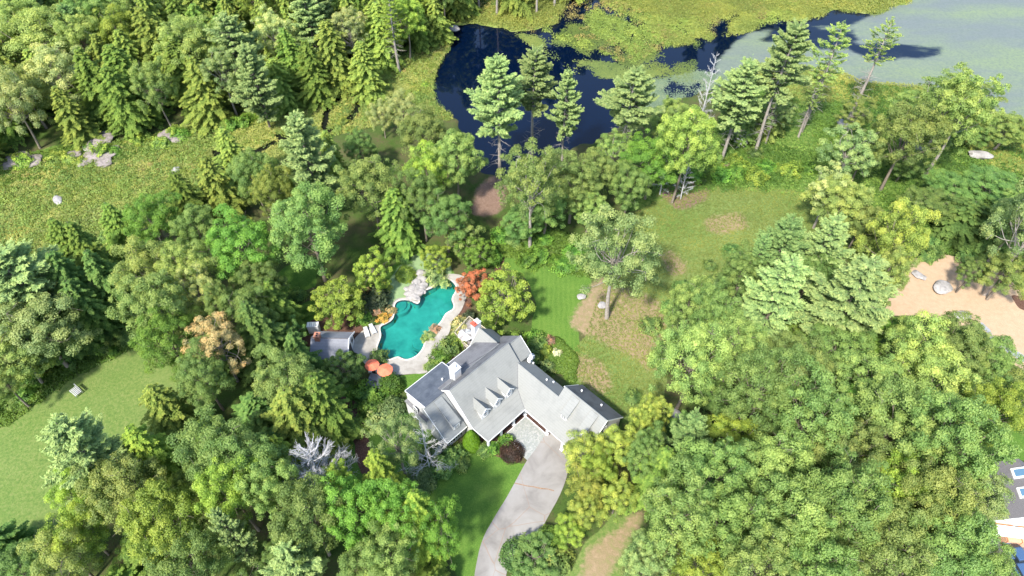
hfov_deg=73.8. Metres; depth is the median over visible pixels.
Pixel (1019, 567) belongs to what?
parked car
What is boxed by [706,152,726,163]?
wild bush
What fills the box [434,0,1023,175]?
pond water
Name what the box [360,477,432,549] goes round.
broadleaf tree
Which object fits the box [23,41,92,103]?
feathery tree
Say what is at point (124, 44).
hemlock tree
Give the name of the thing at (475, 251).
garden maple
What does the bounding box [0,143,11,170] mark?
spruce tree
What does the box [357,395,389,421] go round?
shrub
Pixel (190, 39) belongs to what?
broadleaf tree
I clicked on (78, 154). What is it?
ledge rock
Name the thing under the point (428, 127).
broadleaf tree
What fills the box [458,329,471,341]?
parasol
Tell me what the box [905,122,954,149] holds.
open crowned tree
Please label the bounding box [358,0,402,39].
hemlock tree
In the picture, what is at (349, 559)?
broadleaf tree
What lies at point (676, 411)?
boulder
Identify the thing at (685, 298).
broadleaf tree
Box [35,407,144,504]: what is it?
white pine
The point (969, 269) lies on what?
broadleaf tree
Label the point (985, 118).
open crowned tree
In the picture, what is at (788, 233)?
white pine
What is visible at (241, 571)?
broadleaf tree
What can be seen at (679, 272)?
lawn weeds
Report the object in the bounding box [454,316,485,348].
raised deck
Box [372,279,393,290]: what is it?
shrub
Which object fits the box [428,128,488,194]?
broadleaf tree
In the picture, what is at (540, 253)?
wild bush
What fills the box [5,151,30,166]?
ledge rock
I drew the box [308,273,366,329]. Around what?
garden maple
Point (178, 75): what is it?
spruce tree
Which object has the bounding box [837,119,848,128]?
boulder
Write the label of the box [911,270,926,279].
boulder
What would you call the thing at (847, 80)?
marsh grass
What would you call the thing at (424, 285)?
waterfall rock
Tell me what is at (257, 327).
spruce tree
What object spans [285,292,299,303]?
shrub
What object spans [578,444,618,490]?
feathery tree
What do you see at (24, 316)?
broadleaf tree
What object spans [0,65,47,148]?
feathery tree
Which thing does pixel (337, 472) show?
broadleaf tree
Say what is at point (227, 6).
spruce tree
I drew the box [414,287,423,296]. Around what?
waterfall rock
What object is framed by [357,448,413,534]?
hemlock tree
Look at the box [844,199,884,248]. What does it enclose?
broadleaf tree
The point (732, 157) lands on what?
wild bush
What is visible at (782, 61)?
white pine
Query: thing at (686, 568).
broadleaf tree
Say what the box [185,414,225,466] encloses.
hemlock tree
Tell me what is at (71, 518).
broadleaf tree
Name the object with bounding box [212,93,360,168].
stream water
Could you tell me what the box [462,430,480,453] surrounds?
arborvitae
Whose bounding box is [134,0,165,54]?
hemlock tree
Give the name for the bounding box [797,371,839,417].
broadleaf tree
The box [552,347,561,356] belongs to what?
shrub
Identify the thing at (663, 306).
wild bush
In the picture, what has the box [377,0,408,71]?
ragged pine
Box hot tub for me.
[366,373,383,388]
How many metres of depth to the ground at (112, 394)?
121.56 m
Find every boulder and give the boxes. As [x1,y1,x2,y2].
[53,195,61,204]
[449,25,459,31]
[577,294,585,299]
[598,302,605,307]
[671,409,680,417]
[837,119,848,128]
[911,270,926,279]
[933,280,952,293]
[968,150,993,159]
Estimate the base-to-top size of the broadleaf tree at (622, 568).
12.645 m
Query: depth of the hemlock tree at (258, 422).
99.71 m
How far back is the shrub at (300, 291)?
122.99 m
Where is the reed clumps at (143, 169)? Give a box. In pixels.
[0,46,446,194]
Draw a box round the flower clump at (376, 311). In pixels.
[372,307,383,315]
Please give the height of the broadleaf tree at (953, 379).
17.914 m
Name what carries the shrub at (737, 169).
on the ground at (112, 394)
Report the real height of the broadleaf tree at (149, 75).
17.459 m
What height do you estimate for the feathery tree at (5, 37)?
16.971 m
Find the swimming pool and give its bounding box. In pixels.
[376,277,456,360]
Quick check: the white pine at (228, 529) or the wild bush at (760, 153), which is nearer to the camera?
the white pine at (228, 529)
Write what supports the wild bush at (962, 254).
on the ground at (112, 394)
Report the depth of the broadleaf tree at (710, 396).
104.40 m
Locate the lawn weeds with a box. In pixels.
[572,186,828,418]
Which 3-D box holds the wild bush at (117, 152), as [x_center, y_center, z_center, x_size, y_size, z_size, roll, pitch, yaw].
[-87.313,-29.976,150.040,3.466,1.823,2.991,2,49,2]
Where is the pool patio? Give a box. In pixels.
[353,274,467,375]
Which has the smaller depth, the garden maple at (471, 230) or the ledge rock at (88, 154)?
the garden maple at (471, 230)
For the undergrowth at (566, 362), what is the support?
on the ground at (112, 394)
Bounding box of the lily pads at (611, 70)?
[514,32,664,79]
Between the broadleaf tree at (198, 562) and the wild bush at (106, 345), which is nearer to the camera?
the broadleaf tree at (198, 562)
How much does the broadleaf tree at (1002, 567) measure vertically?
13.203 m
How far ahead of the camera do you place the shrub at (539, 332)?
116.95 m
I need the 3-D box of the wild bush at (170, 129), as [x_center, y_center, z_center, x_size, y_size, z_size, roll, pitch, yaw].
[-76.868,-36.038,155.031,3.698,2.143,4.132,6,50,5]
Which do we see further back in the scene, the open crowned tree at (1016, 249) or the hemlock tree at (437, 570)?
the open crowned tree at (1016, 249)
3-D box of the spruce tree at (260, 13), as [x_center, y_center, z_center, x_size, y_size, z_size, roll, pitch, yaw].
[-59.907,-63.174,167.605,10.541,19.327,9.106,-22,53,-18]
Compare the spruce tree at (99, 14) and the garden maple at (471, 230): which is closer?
the garden maple at (471, 230)
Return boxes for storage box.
[306,322,320,333]
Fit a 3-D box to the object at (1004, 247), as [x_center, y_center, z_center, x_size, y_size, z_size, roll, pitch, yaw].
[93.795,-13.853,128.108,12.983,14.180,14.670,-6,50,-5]
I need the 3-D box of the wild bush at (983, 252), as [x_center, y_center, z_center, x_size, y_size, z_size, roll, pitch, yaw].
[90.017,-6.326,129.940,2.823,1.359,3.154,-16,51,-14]
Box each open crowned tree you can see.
[167,263,220,329]
[179,311,251,381]
[199,45,239,115]
[250,4,296,57]
[330,5,368,54]
[493,137,568,248]
[566,203,662,319]
[594,128,632,178]
[642,106,684,154]
[645,540,674,575]
[650,319,685,374]
[755,98,798,143]
[806,160,855,228]
[815,122,885,176]
[833,93,876,133]
[886,90,938,139]
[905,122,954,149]
[911,62,996,161]
[916,68,984,113]
[925,67,1011,173]
[965,81,1008,118]
[979,178,1023,295]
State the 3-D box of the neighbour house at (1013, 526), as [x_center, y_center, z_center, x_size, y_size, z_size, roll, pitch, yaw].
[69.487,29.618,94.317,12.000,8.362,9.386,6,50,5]
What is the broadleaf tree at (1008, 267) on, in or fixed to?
on the ground at (112, 394)
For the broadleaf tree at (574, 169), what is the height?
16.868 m
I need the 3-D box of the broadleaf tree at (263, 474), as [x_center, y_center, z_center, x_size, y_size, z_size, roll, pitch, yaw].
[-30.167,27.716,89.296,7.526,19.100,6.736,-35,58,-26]
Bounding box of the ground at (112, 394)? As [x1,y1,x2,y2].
[0,0,1023,575]
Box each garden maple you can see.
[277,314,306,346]
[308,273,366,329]
[321,349,365,387]
[352,245,392,296]
[419,244,451,273]
[444,218,485,256]
[454,236,495,272]
[454,269,492,306]
[476,262,535,335]
[511,529,558,575]
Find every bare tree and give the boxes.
[281,431,357,490]
[398,420,457,475]
[652,155,671,194]
[675,158,693,199]
[689,53,720,119]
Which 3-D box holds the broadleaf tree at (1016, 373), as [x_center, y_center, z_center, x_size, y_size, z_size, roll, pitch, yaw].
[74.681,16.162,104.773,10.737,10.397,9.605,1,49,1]
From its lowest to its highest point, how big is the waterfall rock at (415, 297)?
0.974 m
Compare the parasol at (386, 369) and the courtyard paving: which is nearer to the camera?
the courtyard paving
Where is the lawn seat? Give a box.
[69,384,82,397]
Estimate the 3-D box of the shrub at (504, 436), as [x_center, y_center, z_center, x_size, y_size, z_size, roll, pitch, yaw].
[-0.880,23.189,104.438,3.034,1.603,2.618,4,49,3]
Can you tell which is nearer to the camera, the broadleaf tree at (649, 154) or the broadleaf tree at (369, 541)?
the broadleaf tree at (369, 541)
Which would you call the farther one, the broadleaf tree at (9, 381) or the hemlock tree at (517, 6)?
the hemlock tree at (517, 6)
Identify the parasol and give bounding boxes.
[365,359,378,372]
[377,363,392,376]
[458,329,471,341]
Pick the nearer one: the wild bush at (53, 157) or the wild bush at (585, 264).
the wild bush at (585, 264)
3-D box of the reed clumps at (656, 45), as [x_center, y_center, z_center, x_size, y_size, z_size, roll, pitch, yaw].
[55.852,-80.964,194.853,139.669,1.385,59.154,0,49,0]
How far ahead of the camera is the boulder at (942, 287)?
124.45 m
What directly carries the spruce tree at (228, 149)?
on the ground at (112, 394)
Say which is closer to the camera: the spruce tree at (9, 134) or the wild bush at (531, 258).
the wild bush at (531, 258)
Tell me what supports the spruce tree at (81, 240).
on the ground at (112, 394)
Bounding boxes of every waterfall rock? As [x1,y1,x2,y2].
[408,283,415,290]
[411,278,420,283]
[411,294,419,300]
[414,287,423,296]
[416,269,423,274]
[416,273,425,280]
[419,282,427,288]
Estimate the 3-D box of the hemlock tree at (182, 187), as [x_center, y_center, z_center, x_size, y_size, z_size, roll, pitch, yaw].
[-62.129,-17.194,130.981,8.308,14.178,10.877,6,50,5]
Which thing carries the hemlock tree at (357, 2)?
on the ground at (112, 394)
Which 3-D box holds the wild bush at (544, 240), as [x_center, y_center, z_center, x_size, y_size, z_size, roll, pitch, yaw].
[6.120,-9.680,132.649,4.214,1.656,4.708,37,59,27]
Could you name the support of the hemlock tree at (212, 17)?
on the ground at (112, 394)
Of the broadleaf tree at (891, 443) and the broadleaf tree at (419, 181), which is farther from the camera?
the broadleaf tree at (419, 181)
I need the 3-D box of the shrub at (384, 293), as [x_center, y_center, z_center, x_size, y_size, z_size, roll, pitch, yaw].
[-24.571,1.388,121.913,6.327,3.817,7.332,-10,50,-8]
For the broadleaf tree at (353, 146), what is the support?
on the ground at (112, 394)
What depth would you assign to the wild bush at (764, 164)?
146.53 m
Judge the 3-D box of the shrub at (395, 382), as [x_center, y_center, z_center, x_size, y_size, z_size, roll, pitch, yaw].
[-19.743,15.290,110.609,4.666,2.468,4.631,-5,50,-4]
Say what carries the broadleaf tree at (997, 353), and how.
on the ground at (112, 394)
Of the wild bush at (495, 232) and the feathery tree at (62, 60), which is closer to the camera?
the wild bush at (495, 232)
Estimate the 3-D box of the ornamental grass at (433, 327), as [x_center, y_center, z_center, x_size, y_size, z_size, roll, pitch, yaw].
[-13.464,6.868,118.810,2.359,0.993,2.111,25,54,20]
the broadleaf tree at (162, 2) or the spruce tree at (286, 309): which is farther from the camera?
the broadleaf tree at (162, 2)
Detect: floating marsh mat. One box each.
[483,0,906,64]
[613,0,912,46]
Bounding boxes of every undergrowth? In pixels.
[0,133,591,426]
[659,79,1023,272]
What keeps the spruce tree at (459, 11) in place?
on the ground at (112, 394)
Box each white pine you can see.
[0,0,57,49]
[0,237,95,328]
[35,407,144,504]
[54,2,95,60]
[202,10,267,93]
[206,506,260,567]
[227,40,282,126]
[258,535,329,575]
[278,108,342,214]
[285,0,342,57]
[307,0,346,35]
[464,53,525,181]
[514,44,557,157]
[543,67,584,159]
[593,64,665,157]
[659,406,712,477]
[710,56,769,159]
[731,230,777,299]
[735,250,812,341]
[744,213,810,293]
[751,17,813,150]
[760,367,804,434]
[792,253,903,353]
[797,212,855,299]
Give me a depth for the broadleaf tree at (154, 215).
119.20 m
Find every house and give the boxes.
[405,318,622,458]
[954,459,1023,538]
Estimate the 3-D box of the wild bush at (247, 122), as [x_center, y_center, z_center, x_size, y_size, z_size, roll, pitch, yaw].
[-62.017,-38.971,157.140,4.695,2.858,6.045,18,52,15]
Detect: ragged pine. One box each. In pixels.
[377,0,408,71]
[797,83,825,137]
[799,20,850,132]
[848,16,903,117]
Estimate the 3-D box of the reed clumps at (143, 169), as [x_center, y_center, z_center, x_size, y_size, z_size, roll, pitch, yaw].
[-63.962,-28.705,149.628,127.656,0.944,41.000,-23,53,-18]
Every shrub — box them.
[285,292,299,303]
[288,286,306,301]
[344,378,384,411]
[353,308,371,326]
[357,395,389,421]
[361,282,377,296]
[361,283,391,315]
[364,402,390,434]
[367,347,389,363]
[367,386,399,405]
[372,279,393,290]
[376,394,407,420]
[378,371,404,397]
[387,410,415,441]
[394,265,416,283]
[400,254,412,264]
[403,473,428,495]
[406,464,437,493]
[414,440,442,470]
[423,266,448,287]
[423,359,438,370]
[426,347,451,366]
[426,453,452,482]
[431,333,462,361]
[436,444,461,475]
[439,277,449,288]
[447,331,466,350]
[449,441,470,462]
[450,315,467,329]
[455,455,470,474]
[460,309,479,320]
[475,440,491,461]
[483,249,503,268]
[485,440,499,454]
[497,432,515,447]
[498,535,531,574]
[499,439,524,464]
[512,551,543,575]
[517,525,561,575]
[522,328,544,341]
[526,342,541,361]
[527,333,547,354]
[533,543,575,575]
[536,359,556,373]
[537,524,567,554]
[539,343,552,359]
[546,334,556,345]
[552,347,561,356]
[710,166,734,184]
[727,163,749,180]
[745,165,770,186]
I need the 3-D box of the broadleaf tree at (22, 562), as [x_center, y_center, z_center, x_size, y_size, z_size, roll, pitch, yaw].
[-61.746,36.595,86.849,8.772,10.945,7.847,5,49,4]
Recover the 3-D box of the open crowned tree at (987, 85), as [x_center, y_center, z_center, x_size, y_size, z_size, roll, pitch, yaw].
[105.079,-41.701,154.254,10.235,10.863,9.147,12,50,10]
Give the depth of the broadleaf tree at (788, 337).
100.70 m
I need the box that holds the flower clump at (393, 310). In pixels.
[385,305,396,314]
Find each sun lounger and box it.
[363,326,369,336]
[368,323,376,333]
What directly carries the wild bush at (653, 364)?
on the ground at (112, 394)
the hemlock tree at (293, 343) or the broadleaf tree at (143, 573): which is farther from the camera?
the hemlock tree at (293, 343)
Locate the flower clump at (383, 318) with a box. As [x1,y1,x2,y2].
[375,312,391,323]
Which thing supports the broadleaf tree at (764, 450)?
on the ground at (112, 394)
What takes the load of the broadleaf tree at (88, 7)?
on the ground at (112, 394)
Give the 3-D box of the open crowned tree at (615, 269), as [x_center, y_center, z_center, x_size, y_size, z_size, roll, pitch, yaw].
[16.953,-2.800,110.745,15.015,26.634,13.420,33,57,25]
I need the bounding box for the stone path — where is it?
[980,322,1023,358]
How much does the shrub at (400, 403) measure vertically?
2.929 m
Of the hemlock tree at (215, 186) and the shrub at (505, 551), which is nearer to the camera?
the shrub at (505, 551)
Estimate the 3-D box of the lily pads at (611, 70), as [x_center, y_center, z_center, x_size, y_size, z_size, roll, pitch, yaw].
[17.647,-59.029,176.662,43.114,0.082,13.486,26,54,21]
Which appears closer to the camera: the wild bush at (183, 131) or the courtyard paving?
the courtyard paving
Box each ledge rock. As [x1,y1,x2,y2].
[0,160,11,169]
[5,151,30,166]
[26,154,42,166]
[67,150,81,158]
[77,157,92,166]
[82,130,113,150]
[83,150,98,160]
[94,157,111,167]
[97,145,119,157]
[157,129,173,139]
[169,135,184,142]
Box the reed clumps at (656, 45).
[474,0,904,60]
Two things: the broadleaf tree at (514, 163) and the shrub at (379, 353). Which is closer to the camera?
the shrub at (379, 353)
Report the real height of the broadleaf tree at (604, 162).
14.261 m
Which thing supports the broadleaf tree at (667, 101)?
on the ground at (112, 394)
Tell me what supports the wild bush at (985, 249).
on the ground at (112, 394)
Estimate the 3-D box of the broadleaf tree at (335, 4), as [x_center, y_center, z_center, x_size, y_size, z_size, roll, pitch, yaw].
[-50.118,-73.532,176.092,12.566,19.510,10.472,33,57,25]
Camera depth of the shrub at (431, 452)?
102.17 m
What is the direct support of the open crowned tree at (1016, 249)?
on the ground at (112, 394)
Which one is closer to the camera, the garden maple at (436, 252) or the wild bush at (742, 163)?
the garden maple at (436, 252)
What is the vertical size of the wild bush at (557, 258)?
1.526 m
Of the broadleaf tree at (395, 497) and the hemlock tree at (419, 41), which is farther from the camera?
the hemlock tree at (419, 41)
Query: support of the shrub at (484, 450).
on the ground at (112, 394)
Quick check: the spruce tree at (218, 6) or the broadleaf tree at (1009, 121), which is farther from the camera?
the spruce tree at (218, 6)
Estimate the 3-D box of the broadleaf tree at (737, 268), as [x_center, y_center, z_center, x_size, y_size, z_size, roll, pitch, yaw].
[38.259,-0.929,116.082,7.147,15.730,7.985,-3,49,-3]
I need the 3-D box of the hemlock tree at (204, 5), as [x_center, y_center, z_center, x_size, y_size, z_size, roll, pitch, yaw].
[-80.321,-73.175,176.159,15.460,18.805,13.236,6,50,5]
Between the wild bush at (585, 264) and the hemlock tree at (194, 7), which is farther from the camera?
the hemlock tree at (194, 7)
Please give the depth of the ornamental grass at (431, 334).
117.61 m
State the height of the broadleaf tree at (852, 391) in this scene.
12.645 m
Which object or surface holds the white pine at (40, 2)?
on the ground at (112, 394)
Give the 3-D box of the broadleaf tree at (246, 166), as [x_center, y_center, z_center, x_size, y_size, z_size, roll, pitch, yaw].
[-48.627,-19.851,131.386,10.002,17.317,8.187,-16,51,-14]
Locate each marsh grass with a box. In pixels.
[0,41,453,263]
[758,67,1023,174]
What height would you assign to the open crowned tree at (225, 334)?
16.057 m
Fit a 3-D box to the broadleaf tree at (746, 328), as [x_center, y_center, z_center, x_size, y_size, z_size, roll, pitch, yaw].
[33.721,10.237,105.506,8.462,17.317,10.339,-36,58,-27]
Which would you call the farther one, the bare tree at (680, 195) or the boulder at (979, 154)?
the boulder at (979, 154)
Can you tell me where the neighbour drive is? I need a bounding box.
[989,539,1023,575]
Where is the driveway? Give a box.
[474,434,570,575]
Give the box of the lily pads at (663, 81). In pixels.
[600,69,728,107]
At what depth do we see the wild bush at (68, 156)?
148.16 m
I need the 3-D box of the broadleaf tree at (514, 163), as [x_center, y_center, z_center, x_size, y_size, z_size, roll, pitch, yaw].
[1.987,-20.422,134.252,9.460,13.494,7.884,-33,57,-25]
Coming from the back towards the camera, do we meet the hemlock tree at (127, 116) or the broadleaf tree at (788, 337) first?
the hemlock tree at (127, 116)
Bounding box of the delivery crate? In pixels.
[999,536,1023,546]
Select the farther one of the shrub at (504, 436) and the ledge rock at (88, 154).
the ledge rock at (88, 154)
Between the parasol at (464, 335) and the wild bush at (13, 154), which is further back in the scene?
the wild bush at (13, 154)
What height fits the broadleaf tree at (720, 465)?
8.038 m
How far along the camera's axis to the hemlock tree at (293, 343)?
106.34 m
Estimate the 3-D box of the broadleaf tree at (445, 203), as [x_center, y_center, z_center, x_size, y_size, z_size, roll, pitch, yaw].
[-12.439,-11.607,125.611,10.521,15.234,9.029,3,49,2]
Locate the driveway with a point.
(527, 509)
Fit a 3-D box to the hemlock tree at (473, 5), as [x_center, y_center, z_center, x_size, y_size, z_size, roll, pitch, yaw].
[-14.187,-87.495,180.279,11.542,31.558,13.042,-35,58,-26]
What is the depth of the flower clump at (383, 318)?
120.10 m
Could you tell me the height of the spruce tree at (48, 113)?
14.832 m
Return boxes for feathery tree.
[0,3,81,68]
[0,22,22,62]
[0,60,55,128]
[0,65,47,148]
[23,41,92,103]
[42,465,111,525]
[86,3,140,48]
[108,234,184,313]
[365,96,393,137]
[386,87,420,126]
[401,139,451,204]
[554,512,585,550]
[562,429,613,472]
[564,462,609,511]
[567,489,605,537]
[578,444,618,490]
[595,423,642,468]
[599,471,639,522]
[624,403,654,438]
[876,241,920,306]
[876,309,958,385]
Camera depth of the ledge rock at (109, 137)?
152.01 m
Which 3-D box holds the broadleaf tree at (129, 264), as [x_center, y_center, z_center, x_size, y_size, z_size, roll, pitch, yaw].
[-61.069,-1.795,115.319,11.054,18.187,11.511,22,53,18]
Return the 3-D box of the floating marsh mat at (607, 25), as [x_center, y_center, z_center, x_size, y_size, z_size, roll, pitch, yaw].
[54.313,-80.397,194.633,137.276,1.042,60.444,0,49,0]
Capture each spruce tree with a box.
[0,106,32,150]
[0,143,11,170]
[2,67,55,131]
[44,250,128,323]
[45,218,101,266]
[50,85,105,151]
[64,221,142,284]
[65,46,119,133]
[81,249,157,323]
[88,33,112,67]
[94,0,129,43]
[98,202,155,272]
[100,44,177,129]
[130,6,161,80]
[151,44,173,101]
[162,32,226,123]
[178,55,243,139]
[212,126,253,203]
[214,0,256,43]
[220,0,258,52]
[231,300,286,389]
[237,0,255,31]
[251,0,278,61]
[261,279,312,335]
[274,26,305,101]
[275,0,296,24]
[278,5,301,48]
[291,38,339,115]
[320,129,357,196]
[344,40,391,104]
[361,1,405,77]
[424,0,458,49]
[441,0,477,21]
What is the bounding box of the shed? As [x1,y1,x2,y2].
[310,331,354,365]
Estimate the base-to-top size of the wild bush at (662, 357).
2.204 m
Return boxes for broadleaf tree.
[0,0,57,49]
[0,291,102,372]
[0,319,55,398]
[0,351,31,410]
[0,536,62,575]
[16,519,103,575]
[37,500,111,565]
[53,7,109,60]
[62,0,107,31]
[69,451,177,534]
[89,0,161,32]
[105,268,198,349]
[113,477,204,575]
[114,532,164,569]
[121,189,183,258]
[128,55,179,126]
[128,296,198,381]
[138,566,178,575]
[141,518,234,575]
[151,14,220,69]
[153,0,187,22]
[153,238,220,296]
[158,13,208,59]
[164,469,209,508]
[165,403,271,502]
[168,203,228,262]
[172,335,235,410]
[191,454,268,533]
[197,432,291,510]
[199,279,238,329]
[204,203,281,284]
[207,424,248,455]
[212,285,279,345]
[222,559,266,575]
[226,146,279,217]
[227,258,290,305]
[234,457,308,525]
[235,0,275,22]
[247,164,295,216]
[250,343,325,419]
[257,425,285,456]
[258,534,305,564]
[266,470,348,565]
[267,181,347,281]
[313,471,382,550]
[320,457,357,514]
[331,0,338,12]
[333,154,403,228]
[336,540,416,575]
[342,126,378,161]
[356,510,419,575]
[360,413,430,474]
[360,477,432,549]
[381,0,427,58]
[391,167,444,241]
[396,103,447,158]
[418,187,472,252]
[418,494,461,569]
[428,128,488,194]
[438,0,454,18]
[500,202,548,243]
[505,153,548,200]
[518,176,567,235]
[541,147,603,223]
[567,190,608,233]
[577,146,619,203]
[608,159,651,213]
[618,528,669,575]
[619,128,684,199]
[619,535,675,575]
[621,419,665,483]
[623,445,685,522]
[635,392,674,442]
[640,454,719,569]
[646,319,741,409]
[651,95,688,130]
[654,104,722,202]
[663,275,712,327]
[663,435,750,526]
[667,409,711,439]
[671,530,741,575]
[677,482,784,569]
[687,276,744,341]
[694,376,738,417]
[702,455,744,487]
[703,413,758,464]
[707,308,769,381]
[711,340,811,441]
[713,507,748,538]
[717,239,765,305]
[717,428,815,517]
[720,517,800,575]
[740,372,775,415]
[742,471,841,575]
[753,330,842,389]
[753,352,859,473]
[768,516,864,575]
[781,319,815,344]
[785,401,826,446]
[788,450,895,555]
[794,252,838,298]
[795,315,877,377]
[795,413,892,496]
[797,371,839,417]
[800,173,875,241]
[827,383,875,422]
[831,349,914,424]
[835,373,958,478]
[837,487,940,575]
[843,137,887,181]
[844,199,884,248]
[845,360,878,382]
[854,196,941,275]
[854,319,892,342]
[854,339,883,360]
[854,448,932,518]
[867,99,952,190]
[881,316,913,353]
[881,345,992,445]
[882,425,904,456]
[884,149,933,181]
[886,455,986,538]
[889,495,1001,575]
[892,386,1023,496]
[896,184,959,223]
[913,310,994,382]
[913,459,1015,544]
[922,168,986,207]
[944,377,1023,456]
[948,329,1023,389]
[949,119,990,147]
[949,533,1020,575]
[955,254,989,292]
[956,164,1018,203]
[975,363,1023,409]
[977,250,1023,300]
[978,111,1023,149]
[980,382,1023,441]
[982,195,1023,262]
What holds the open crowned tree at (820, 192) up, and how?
on the ground at (112, 394)
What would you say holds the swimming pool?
in the pool patio
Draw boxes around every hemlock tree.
[0,40,30,96]
[0,309,49,373]
[0,517,49,575]
[21,47,78,109]
[26,299,108,371]
[41,0,65,45]
[57,278,135,352]
[97,66,165,139]
[102,557,143,575]
[112,29,156,82]
[120,423,205,520]
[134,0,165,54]
[138,382,201,448]
[152,0,167,20]
[160,0,188,42]
[164,172,211,238]
[182,0,218,23]
[184,3,216,64]
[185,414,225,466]
[196,156,252,229]
[196,327,249,388]
[204,14,237,97]
[214,0,247,28]
[227,390,271,429]
[245,409,277,440]
[260,384,352,470]
[264,57,308,120]
[268,434,317,491]
[278,331,329,385]
[299,370,378,457]
[314,19,356,100]
[336,0,367,56]
[340,0,366,39]
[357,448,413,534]
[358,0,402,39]
[367,187,425,262]
[396,0,437,54]
[402,488,454,574]
[415,563,449,575]
[417,0,448,27]
[441,0,481,20]
[498,0,535,22]
[559,0,584,5]
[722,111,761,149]
[753,92,793,144]
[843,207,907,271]
[926,196,990,262]
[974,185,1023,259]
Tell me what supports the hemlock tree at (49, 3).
on the ground at (112, 394)
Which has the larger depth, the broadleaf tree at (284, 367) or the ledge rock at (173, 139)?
the ledge rock at (173, 139)
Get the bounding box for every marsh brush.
[452,0,909,30]
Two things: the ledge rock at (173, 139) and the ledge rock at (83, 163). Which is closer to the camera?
the ledge rock at (83, 163)
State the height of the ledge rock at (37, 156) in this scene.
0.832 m
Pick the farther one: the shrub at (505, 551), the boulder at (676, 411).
the boulder at (676, 411)
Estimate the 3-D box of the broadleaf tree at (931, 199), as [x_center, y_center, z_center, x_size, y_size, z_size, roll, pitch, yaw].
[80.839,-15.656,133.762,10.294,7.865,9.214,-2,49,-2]
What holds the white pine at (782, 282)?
on the ground at (112, 394)
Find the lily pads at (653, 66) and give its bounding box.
[555,21,701,83]
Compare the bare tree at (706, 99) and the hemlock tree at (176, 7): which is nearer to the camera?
the bare tree at (706, 99)
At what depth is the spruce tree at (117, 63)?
150.18 m
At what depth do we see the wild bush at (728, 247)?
130.64 m
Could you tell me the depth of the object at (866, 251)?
123.31 m
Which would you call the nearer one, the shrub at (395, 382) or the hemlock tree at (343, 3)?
the shrub at (395, 382)
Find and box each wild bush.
[9,150,19,158]
[11,151,37,170]
[12,384,37,404]
[20,373,46,389]
[26,371,45,384]
[43,149,62,167]
[55,150,66,159]
[60,151,76,163]
[74,156,87,164]
[81,141,92,152]
[89,141,112,157]
[90,341,105,356]
[96,339,116,355]
[97,228,107,244]
[105,346,121,358]
[106,145,122,152]
[108,148,121,156]
[112,325,134,346]
[114,333,132,349]
[128,132,147,146]
[150,136,172,150]
[151,135,171,148]
[165,124,181,134]
[170,126,193,140]
[223,116,242,131]
[232,113,256,128]
[241,112,257,123]
[338,116,350,125]
[490,223,507,245]
[502,231,521,249]
[514,249,544,273]
[520,237,541,248]
[528,245,553,264]
[534,230,556,245]
[548,252,575,277]
[548,253,560,270]
[562,242,585,256]
[565,254,581,273]
[569,253,589,271]
[582,241,601,254]
[586,255,609,276]
[623,388,643,407]
[636,314,663,337]
[647,356,664,368]
[653,348,679,372]
[658,299,681,314]
[671,279,691,297]
[683,166,705,184]
[701,259,719,271]
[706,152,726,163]
[706,161,724,176]
[707,272,722,289]
[719,242,745,259]
[726,152,743,164]
[730,158,751,175]
[746,146,764,158]
[755,158,777,174]
[773,162,788,175]
[781,160,802,178]
[800,159,818,175]
[917,249,937,264]
[919,234,944,249]
[921,243,946,261]
[954,245,977,264]
[977,242,992,253]
[978,251,988,261]
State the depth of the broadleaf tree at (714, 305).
103.97 m
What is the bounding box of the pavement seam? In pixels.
[514,483,553,490]
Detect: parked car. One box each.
[1002,542,1023,561]
[1007,557,1023,575]
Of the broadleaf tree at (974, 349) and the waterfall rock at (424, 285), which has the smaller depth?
the broadleaf tree at (974, 349)
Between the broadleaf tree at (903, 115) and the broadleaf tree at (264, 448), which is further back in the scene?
the broadleaf tree at (903, 115)
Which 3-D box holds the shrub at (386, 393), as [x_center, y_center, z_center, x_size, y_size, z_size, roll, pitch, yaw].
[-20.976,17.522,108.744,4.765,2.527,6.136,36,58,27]
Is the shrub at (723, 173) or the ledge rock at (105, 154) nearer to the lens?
the shrub at (723, 173)
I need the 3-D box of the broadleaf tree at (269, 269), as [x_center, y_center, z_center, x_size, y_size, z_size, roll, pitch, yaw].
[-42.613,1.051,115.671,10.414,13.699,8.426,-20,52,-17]
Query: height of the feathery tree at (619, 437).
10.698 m
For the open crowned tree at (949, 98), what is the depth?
131.63 m
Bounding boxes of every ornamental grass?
[420,333,428,343]
[422,330,437,340]
[429,323,440,333]
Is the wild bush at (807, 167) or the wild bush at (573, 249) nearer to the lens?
the wild bush at (573, 249)
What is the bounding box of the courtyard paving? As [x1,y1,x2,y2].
[507,417,544,459]
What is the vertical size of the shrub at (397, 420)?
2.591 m
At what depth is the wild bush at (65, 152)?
149.10 m
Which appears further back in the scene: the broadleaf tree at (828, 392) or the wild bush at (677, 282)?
the wild bush at (677, 282)
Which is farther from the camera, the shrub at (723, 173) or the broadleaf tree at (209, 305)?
the shrub at (723, 173)
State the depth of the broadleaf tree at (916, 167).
139.21 m

